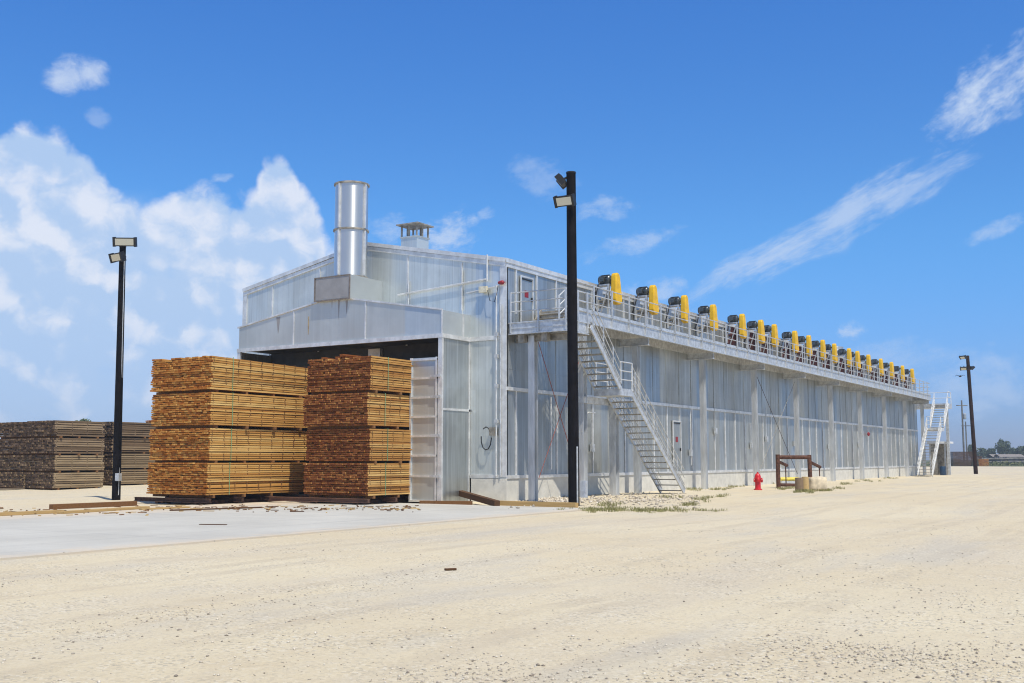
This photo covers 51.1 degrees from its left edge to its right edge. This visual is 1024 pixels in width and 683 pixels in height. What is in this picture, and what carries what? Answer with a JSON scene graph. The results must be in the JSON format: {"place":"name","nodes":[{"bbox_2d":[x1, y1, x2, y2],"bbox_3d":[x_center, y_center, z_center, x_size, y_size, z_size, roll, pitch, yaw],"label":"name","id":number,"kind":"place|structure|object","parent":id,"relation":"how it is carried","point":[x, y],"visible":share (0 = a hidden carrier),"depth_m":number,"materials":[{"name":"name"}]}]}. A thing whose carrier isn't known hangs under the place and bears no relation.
{"place":"outdoors","nodes":[
{"label":"outdoors","id":0,"kind":"place"},
{"bbox_2d":[0,459,1023,682],"bbox_3d":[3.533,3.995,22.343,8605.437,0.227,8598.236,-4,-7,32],"label":"ground","id":1,"kind":"structure","parent":0,"point":[863,509],"depth_m":12.69,"materials":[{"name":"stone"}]},
{"bbox_2d":[0,487,27,489],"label":"plank","id":2,"kind":"object","parent":1,"relation":"on","point":[12,488],"visible":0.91,"depth_m":54.61,"materials":[{"name":"brown wood"}]},
{"bbox_2d":[0,472,28,488],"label":"lumber bundle","id":3,"kind":"object","parent":1,"relation":"on","point":[12,479],"visible":0.43,"depth_m":55.87,"materials":[{"name":"brown wood"}]},
{"bbox_2d":[0,455,30,471],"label":"lumber bundle","id":4,"kind":"object","parent":3,"relation":"on","point":[12,463],"visible":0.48,"depth_m":56.09,"materials":[{"name":"brown wood"}]},
{"bbox_2d":[0,439,32,455],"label":"lumber bundle","id":5,"kind":"object","parent":4,"relation":"on","point":[13,446],"visible":0.34,"depth_m":56.20,"materials":[{"name":"brown wood"}]},
{"bbox_2d":[0,422,30,438],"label":"lumber bundle","id":6,"kind":"object","parent":5,"relation":"on","point":[13,430],"visible":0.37,"depth_m":56.50,"materials":[{"name":"brown wood"}]},
{"bbox_2d":[25,472,103,489],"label":"lumber bundle","id":7,"kind":"object","parent":1,"relation":"on","point":[52,481],"visible":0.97,"depth_m":55.02,"materials":[{"name":"beige wood"}]},
{"bbox_2d":[26,455,103,472],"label":"lumber bundle","id":8,"kind":"object","parent":7,"relation":"on","point":[63,463],"visible":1,"depth_m":55.17,"materials":[{"name":"beige wood"}]},
{"bbox_2d":[26,438,104,454],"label":"lumber bundle","id":9,"kind":"object","parent":8,"relation":"on","point":[64,446],"visible":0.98,"depth_m":55.13,"materials":[{"name":"brown wood"}]},
{"bbox_2d":[27,420,104,438],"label":"lumber bundle","id":10,"kind":"object","parent":9,"relation":"on","point":[62,429],"visible":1,"depth_m":55.26,"materials":[{"name":"brown wood"}]},
{"bbox_2d":[108,237,136,499],"bbox_3d":[-15.490,1.123,42.074,0.932,10.557,1.303,5,-8,-36],"label":"light pole","id":11,"kind":"object","parent":1,"relation":"on","point":[120,256],"visible":0.96,"depth_m":42.26,"materials":[{"name":"black metal"}]},
{"bbox_2d":[98,469,148,485],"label":"lumber bundle","id":12,"kind":"object","parent":1,"relation":"on","point":[136,477],"visible":0.4,"depth_m":60.36,"materials":[{"name":"beige wood"}]},
{"bbox_2d":[98,454,154,469],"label":"lumber bundle","id":13,"kind":"object","parent":12,"relation":"on","point":[135,461],"visible":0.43,"depth_m":60.53,"materials":[{"name":"beige wood"}]},
{"bbox_2d":[99,438,152,453],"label":"lumber bundle","id":14,"kind":"object","parent":13,"relation":"on","point":[136,445],"visible":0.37,"depth_m":60.68,"materials":[{"name":"brown wood"}]},
{"bbox_2d":[99,422,155,437],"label":"lumber bundle","id":15,"kind":"object","parent":14,"relation":"on","point":[135,430],"visible":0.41,"depth_m":60.67,"materials":[{"name":"brown wood"}]},
{"bbox_2d":[134,494,297,503],"bbox_3d":[-10.641,5.801,39.753,3.850,0.295,5.110,-4,-7,32],"label":"kiln cart","id":16,"kind":"object","parent":1,"relation":"on","point":[225,499],"visible":0.74,"depth_m":38.20,"materials":[{"name":"metal"}]},
{"bbox_2d":[146,462,306,497],"bbox_3d":[-10.522,5.101,39.858,3.218,1.235,4.976,-4,-7,32],"label":"lumber bundle","id":17,"kind":"object","parent":16,"relation":"on","point":[194,480],"visible":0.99,"depth_m":38.28,"materials":[{"name":"brown wood"}]},
{"bbox_2d":[149,428,307,462],"bbox_3d":[-10.526,3.914,40.048,3.214,1.235,4.976,-4,-7,32],"label":"lumber bundle","id":18,"kind":"object","parent":17,"relation":"on","point":[202,445],"visible":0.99,"depth_m":38.46,"materials":[{"name":"brown wood"}]},
{"bbox_2d":[151,392,307,430],"bbox_3d":[-10.486,2.676,40.134,3.254,1.255,4.975,-4,-7,32],"label":"lumber bundle","id":19,"kind":"object","parent":18,"relation":"on","point":[213,410],"visible":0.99,"depth_m":38.53,"materials":[{"name":"brown wood"}]},
{"bbox_2d":[150,356,307,397],"bbox_3d":[-10.545,1.426,40.334,3.264,1.305,5.010,-4,-7,32],"label":"lumber bundle","id":20,"kind":"object","parent":19,"relation":"on","point":[197,374],"visible":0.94,"depth_m":38.73,"materials":[{"name":"brown wood"}]},
{"bbox_2d":[0,501,593,559],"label":"concrete apron","id":21,"kind":"object","parent":1,"relation":"on","point":[35,535],"visible":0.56,"depth_m":26.22,"materials":[{"name":"grey concrete"}]},
{"bbox_2d":[0,510,63,515],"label":"plank","id":22,"kind":"object","parent":21,"relation":"on","point":[27,512],"visible":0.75,"depth_m":30.34,"materials":[{"name":"brown wood"}]},
{"bbox_2d":[49,501,136,508],"bbox_3d":[-12.941,5.073,33.252,0.211,0.150,3.031,-4,-7,32],"label":"timber","id":23,"kind":"object","parent":21,"relation":"on","point":[92,505],"visible":1,"depth_m":33.07,"materials":[{"name":"brown wood"}]},
{"bbox_2d":[56,506,149,513],"bbox_3d":[-12.333,5.101,32.499,0.310,0.070,3.627,-2,-7,21],"label":"plank","id":24,"kind":"object","parent":21,"relation":"on","point":[95,510],"visible":0.83,"depth_m":32.09,"materials":[{"name":"brown wood"}]},
{"bbox_2d":[139,506,189,509],"bbox_3d":[-10.973,5.260,33.853,0.195,0.050,1.720,-5,-8,39],"label":"plank","id":25,"kind":"object","parent":21,"relation":"on","point":[165,507],"visible":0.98,"depth_m":33.76,"materials":[{"name":"brown wood"}]},
{"bbox_2d":[0,503,419,516],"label":"wood litter","id":26,"kind":"object","parent":21,"relation":"on","point":[390,509],"visible":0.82,"depth_m":33.77,"materials":[{"name":"brown wood"}]},
{"bbox_2d":[169,507,260,510],"bbox_3d":[-9.216,5.230,33.538,3.054,0.040,0.115,5,-8,-40],"label":"plank","id":27,"kind":"object","parent":21,"relation":"on","point":[211,508],"visible":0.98,"depth_m":33.31,"materials":[{"name":"brown wood"}]},
{"bbox_2d":[459,490,499,505],"bbox_3d":[-1.388,5.511,38.061,0.210,0.200,4.566,3,-3,-23],"label":"timber","id":28,"kind":"object","parent":21,"relation":"on","point":[479,498],"visible":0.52,"depth_m":37.23,"materials":[{"name":"brown wood"}]},
{"bbox_2d":[269,495,408,504],"bbox_3d":[-5.542,5.824,39.965,4.650,0.295,5.110,-4,-7,32],"label":"kiln cart","id":29,"kind":"object","parent":1,"relation":"on","point":[361,500],"visible":0.56,"depth_m":38.09,"materials":[{"name":"metal"}]},
{"bbox_2d":[303,463,409,498],"bbox_3d":[-4.926,5.109,39.751,3.146,1.235,4.944,-4,-7,32],"label":"lumber bundle","id":30,"kind":"object","parent":29,"relation":"on","point":[352,480],"visible":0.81,"depth_m":37.83,"materials":[{"name":"brown wood"}]},
{"bbox_2d":[306,428,411,463],"bbox_3d":[-4.902,3.922,39.935,3.134,1.235,4.944,-4,-7,32],"label":"lumber bundle","id":31,"kind":"object","parent":30,"relation":"on","point":[367,445],"visible":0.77,"depth_m":37.99,"materials":[{"name":"brown wood"}]},
{"bbox_2d":[303,392,409,429],"bbox_3d":[-5.009,2.684,40.023,3.083,1.255,4.936,-4,-7,32],"label":"lumber bundle","id":32,"kind":"object","parent":31,"relation":"on","point":[359,411],"visible":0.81,"depth_m":38.10,"materials":[{"name":"brown wood"}]},
{"bbox_2d":[306,356,412,395],"bbox_3d":[-4.898,1.431,40.199,3.086,1.305,4.930,-4,-7,32],"label":"lumber bundle","id":33,"kind":"object","parent":32,"relation":"on","point":[372,374],"visible":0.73,"depth_m":38.24,"materials":[{"name":"brown wood"}]},
{"bbox_2d":[340,354,360,356],"bbox_3d":[-5.521,0.549,38.713,0.160,0.050,1.800,-5,-8,36],"label":"loose board","id":34,"kind":"object","parent":33,"relation":"on","point":[349,355],"visible":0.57,"depth_m":38.27,"materials":[{"name":"brown wood"}]},
{"bbox_2d":[419,501,472,504],"bbox_3d":[-2.326,5.674,37.728,1.901,0.130,0.172,-1,-6,13],"label":"timber","id":35,"kind":"object","parent":1,"relation":"on","point":[450,502],"visible":0.75,"depth_m":37.63,"materials":[{"name":"brown wood"}]},
{"bbox_2d":[444,568,456,570],"bbox_3d":[-0.885,3.281,15.441,0.169,0.030,0.074,3,-7,-24],"label":"wood scrap","id":36,"kind":"object","parent":1,"relation":"on","point":[448,569],"visible":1,"depth_m":15.41,"materials":[{"name":"brown wood"}]},
{"bbox_2d":[500,501,577,507],"bbox_3d":[0.842,5.485,36.169,3.211,0.160,0.195,-5,-8,36],"label":"plank","id":37,"kind":"object","parent":1,"relation":"on","point":[541,504],"visible":0.8,"depth_m":35.99,"materials":[{"name":"brown wood"}]},
{"bbox_2d":[553,171,587,505],"bbox_3d":[1.915,-0.099,36.958,1.237,11.809,1.004,-4,-7,32],"label":"light pole","id":38,"kind":"object","parent":1,"relation":"on","point":[568,183],"visible":0.91,"depth_m":36.82,"materials":[{"name":"black metal"}]},
{"bbox_2d":[237,180,919,501],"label":"kiln building","id":39,"kind":"structure","parent":1,"relation":"on","point":[440,319],"depth_m":42.41,"materials":[{"name":"metal"}]},
{"bbox_2d":[408,357,439,501],"bbox_3d":[-3.141,3.180,38.785,1.390,5.230,0.160,-4,-7,32],"label":"kiln door","id":40,"kind":"structure","parent":39,"relation":"in","point":[423,407],"depth_m":38.82,"materials":[{"name":"metal"}]},
{"bbox_2d":[520,275,533,321],"bbox_3d":[0.577,-1.536,40.738,0.064,1.870,0.920,-4,-7,32],"label":"access door","id":41,"kind":"structure","parent":39,"relation":"in","point":[526,283],"depth_m":40.73,"materials":[{"name":"metal"}]},
{"bbox_2d":[672,420,681,470],"bbox_3d":[7.996,5.040,51.854,0.064,2.420,0.980,-4,-7,32],"label":"access door","id":42,"kind":"structure","parent":39,"relation":"in","point":[676,425],"depth_m":51.91,"materials":[{"name":"metal"}]},
{"bbox_2d":[578,297,685,492],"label":"metal staircase","id":43,"kind":"structure","parent":1,"relation":"on","point":[619,391],"depth_m":42.74,"materials":[{"name":"metal"}]},
{"bbox_2d":[508,281,930,500],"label":"elevated walkway","id":44,"kind":"structure","parent":1,"relation":"on","point":[545,326],"depth_m":50.56,"materials":[{"name":"metal"}]},
{"bbox_2d":[592,273,621,315],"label":"fan drive","id":45,"kind":"structure","parent":44,"relation":"on","point":[612,281],"depth_m":45.29,"materials":[{"name":"yellow paint"}]},
{"bbox_2d":[631,285,658,324],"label":"fan drive","id":46,"kind":"structure","parent":44,"relation":"on","point":[646,293],"depth_m":48.41,"materials":[{"name":"yellow paint"}]},
{"bbox_2d":[664,295,688,332],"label":"fan drive","id":47,"kind":"structure","parent":44,"relation":"on","point":[676,301],"depth_m":51.40,"materials":[{"name":"yellow paint"}]},
{"bbox_2d":[694,304,717,339],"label":"fan drive","id":48,"kind":"structure","parent":44,"relation":"on","point":[707,310],"depth_m":54.51,"materials":[{"name":"yellow paint"}]},
{"bbox_2d":[726,314,746,346],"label":"fan drive","id":49,"kind":"structure","parent":44,"relation":"on","point":[740,321],"depth_m":58.02,"materials":[{"name":"yellow paint"}]},
{"bbox_2d":[744,320,764,350],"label":"fan drive","id":50,"kind":"structure","parent":44,"relation":"on","point":[752,325],"depth_m":60.51,"materials":[{"name":"yellow paint"}]},
{"bbox_2d":[759,324,778,354],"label":"fan drive","id":51,"kind":"structure","parent":44,"relation":"on","point":[772,329],"depth_m":62.47,"materials":[{"name":"yellow paint"}]},
{"bbox_2d":[779,331,798,359],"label":"fan drive","id":52,"kind":"structure","parent":44,"relation":"on","point":[792,337],"depth_m":65.70,"materials":[{"name":"yellow paint"}]},
{"bbox_2d":[795,335,811,362],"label":"fan drive","id":53,"kind":"structure","parent":44,"relation":"on","point":[802,340],"depth_m":68.06,"materials":[{"name":"yellow paint"}]},
{"bbox_2d":[809,340,825,366],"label":"fan drive","id":54,"kind":"structure","parent":44,"relation":"on","point":[821,344],"depth_m":70.64,"materials":[{"name":"yellow paint"}]},
{"bbox_2d":[821,343,837,369],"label":"fan drive","id":55,"kind":"structure","parent":44,"relation":"on","point":[833,351],"depth_m":72.91,"materials":[{"name":"yellow paint"}]},
{"bbox_2d":[836,348,851,372],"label":"fan drive","id":56,"kind":"structure","parent":44,"relation":"on","point":[843,352],"depth_m":76.08,"materials":[{"name":"yellow paint"}]},
{"bbox_2d":[846,351,860,375],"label":"fan drive","id":57,"kind":"structure","parent":44,"relation":"on","point":[856,356],"depth_m":77.92,"materials":[{"name":"yellow paint"}]},
{"bbox_2d":[856,355,871,377],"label":"fan drive","id":58,"kind":"structure","parent":44,"relation":"on","point":[863,358],"depth_m":80.61,"materials":[{"name":"yellow paint"}]},
{"bbox_2d":[869,358,883,380],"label":"fan drive","id":59,"kind":"structure","parent":44,"relation":"on","point":[874,362],"depth_m":83.84,"materials":[{"name":"yellow paint"}]},
{"bbox_2d":[880,362,894,383],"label":"fan drive","id":60,"kind":"structure","parent":44,"relation":"on","point":[890,365],"depth_m":86.83,"materials":[{"name":"yellow paint"}]},
{"bbox_2d":[892,366,904,386],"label":"fan drive","id":61,"kind":"structure","parent":44,"relation":"on","point":[897,368],"depth_m":90.07,"materials":[{"name":"yellow paint"}]},
{"bbox_2d":[902,369,914,388],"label":"fan drive","id":62,"kind":"structure","parent":44,"relation":"on","point":[911,372],"depth_m":93.21,"materials":[{"name":"yellow paint"}]},
{"bbox_2d":[753,472,762,489],"bbox_3d":[11.755,6.679,51.172,0.440,0.910,0.420,0,-6,0],"label":"fire hydrant","id":63,"kind":"object","parent":1,"relation":"on","point":[758,480],"visible":0.94,"depth_m":51.08,"materials":[{"name":"red metal"}]},
{"bbox_2d":[780,477,798,482],"bbox_3d":[15.812,7.936,60.996,1.100,0.420,0.240,1,-6,-6],"label":"yellow tank","id":64,"kind":"object","parent":1,"relation":"on","point":[789,479],"visible":0.61,"depth_m":60.92,"materials":[{"name":"plastic"}]},
{"bbox_2d":[775,454,821,487],"bbox_3d":[14.816,6.738,55.322,2.830,1.801,0.926,1,-6,-10],"label":"pipe barrier","id":65,"kind":"object","parent":1,"relation":"on","point":[810,463],"visible":0.76,"depth_m":54.88,"materials":[{"name":"brown metal"}]},
{"bbox_2d":[795,478,803,489],"bbox_3d":[12.950,6.453,48.325,0.380,0.630,0.370,-4,-7,32],"label":"log stump","id":66,"kind":"object","parent":1,"relation":"on","point":[799,485],"visible":0.8,"depth_m":48.18,"materials":[{"name":"beige wood"}]},
{"bbox_2d":[801,477,808,488],"bbox_3d":[13.421,6.524,49.058,0.330,0.670,0.322,-4,-7,32],"label":"log stump","id":67,"kind":"object","parent":1,"relation":"on","point":[806,482],"visible":0.69,"depth_m":48.93,"materials":[{"name":"yellow wood"}]},
{"bbox_2d":[809,476,826,490],"bbox_3d":[14.182,6.629,49.811,0.864,0.731,0.593,0,-6,0],"label":"stone block","id":68,"kind":"object","parent":1,"relation":"on","point":[818,482],"depth_m":49.55,"materials":[{"name":"beige stone"}]},
{"bbox_2d":[916,391,951,476],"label":"metal staircase","id":69,"kind":"structure","parent":1,"relation":"on","point":[945,406],"depth_m":95.59,"materials":[{"name":"metal"}]},
{"bbox_2d":[927,441,952,474],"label":"shelter booth","id":70,"kind":"object","parent":1,"relation":"on","point":[941,459],"visible":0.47,"depth_m":99.03,"materials":[{"name":"metal"}]},
{"bbox_2d":[939,466,945,474],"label":"drum","id":71,"kind":"object","parent":1,"relation":"on","point":[942,470],"visible":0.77,"depth_m":97.75,"materials":[{"name":"blue plastic"}]},
{"bbox_2d":[956,400,966,462],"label":"utility pole","id":72,"kind":"object","parent":1,"relation":"on","point":[963,415],"visible":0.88,"depth_m":249.25,"materials":[{"name":"wood"}]},
{"bbox_2d":[950,452,972,465],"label":"lumber bundle","id":73,"kind":"object","parent":1,"relation":"on","point":[960,455],"visible":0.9,"depth_m":226.74,"materials":[{"name":"wood"}]},
{"bbox_2d":[961,422,969,459],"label":"utility pole","id":74,"kind":"object","parent":1,"relation":"on","point":[965,425],"visible":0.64,"depth_m":298.76,"materials":[{"name":"wood"}]},
{"bbox_2d":[959,355,977,473],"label":"light pole","id":75,"kind":"object","parent":1,"relation":"on","point":[968,367],"visible":0.95,"depth_m":106.24,"materials":[{"name":"black metal"}]},
{"bbox_2d":[968,444,976,456],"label":"tree","id":76,"kind":"object","parent":1,"relation":"on","point":[969,448],"visible":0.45,"depth_m":342.96,"materials":[{"name":"green plant"}]},
{"bbox_2d":[926,461,1023,465],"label":"scrub","id":77,"kind":"object","parent":1,"relation":"on","point":[992,463],"visible":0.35,"depth_m":240.35,"materials":[{"name":"green plant"}]},
{"bbox_2d":[972,459,988,465],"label":"lumber bundle","id":78,"kind":"object","parent":1,"relation":"on","point":[982,462],"visible":0.84,"depth_m":224.51,"materials":[{"name":"brown wood"}]},
{"bbox_2d":[976,448,986,457],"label":"tree","id":79,"kind":"object","parent":1,"relation":"on","point":[981,451],"visible":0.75,"depth_m":347.37,"materials":[{"name":"green plant"}]},
{"bbox_2d":[984,448,996,455],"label":"tree","id":80,"kind":"object","parent":1,"relation":"on","point":[990,451],"visible":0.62,"depth_m":337.57,"materials":[{"name":"green plant"}]},
{"bbox_2d":[986,454,999,457],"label":"shed","id":81,"kind":"structure","parent":1,"relation":"on","point":[990,456],"depth_m":283.21,"materials":[{"name":"white metal"}]},
{"bbox_2d":[982,458,1008,462],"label":"log deck","id":82,"kind":"structure","parent":1,"relation":"on","point":[998,459],"depth_m":259.16,"materials":[{"name":"grey wood"}]},
{"bbox_2d":[994,438,1010,453],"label":"tree","id":83,"kind":"object","parent":1,"relation":"on","point":[1002,447],"visible":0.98,"depth_m":327.56,"materials":[{"name":"green plant"}]},
{"bbox_2d":[994,454,1023,456],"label":"shed","id":84,"kind":"structure","parent":1,"relation":"on","point":[1010,455],"depth_m":279.30,"materials":[{"name":"white metal"}]},
{"bbox_2d":[1007,447,1014,453],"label":"tree","id":85,"kind":"object","parent":1,"relation":"on","point":[1012,451],"visible":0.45,"depth_m":342.29,"materials":[{"name":"green plant"}]},
{"bbox_2d":[1003,457,1023,462],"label":"log deck","id":86,"kind":"structure","parent":1,"relation":"on","point":[1016,459],"depth_m":259.31,"materials":[{"name":"grey wood"}]},
{"bbox_2d":[1015,446,1023,455],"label":"tree","id":87,"kind":"object","parent":1,"relation":"on","point":[1019,450],"visible":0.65,"depth_m":317.68,"materials":[{"name":"green plant"}]},
{"bbox_2d":[0,0,1023,458],"label":"sky","id":88,"kind":"structure","parent":0,"point":[845,173],"materials":[{"name":"blue"}]},
{"bbox_2d":[558,477,896,512],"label":"grass","id":89,"kind":"structure","parent":0,"point":[613,508],"depth_m":35.97,"materials":[{"name":"green plant"}]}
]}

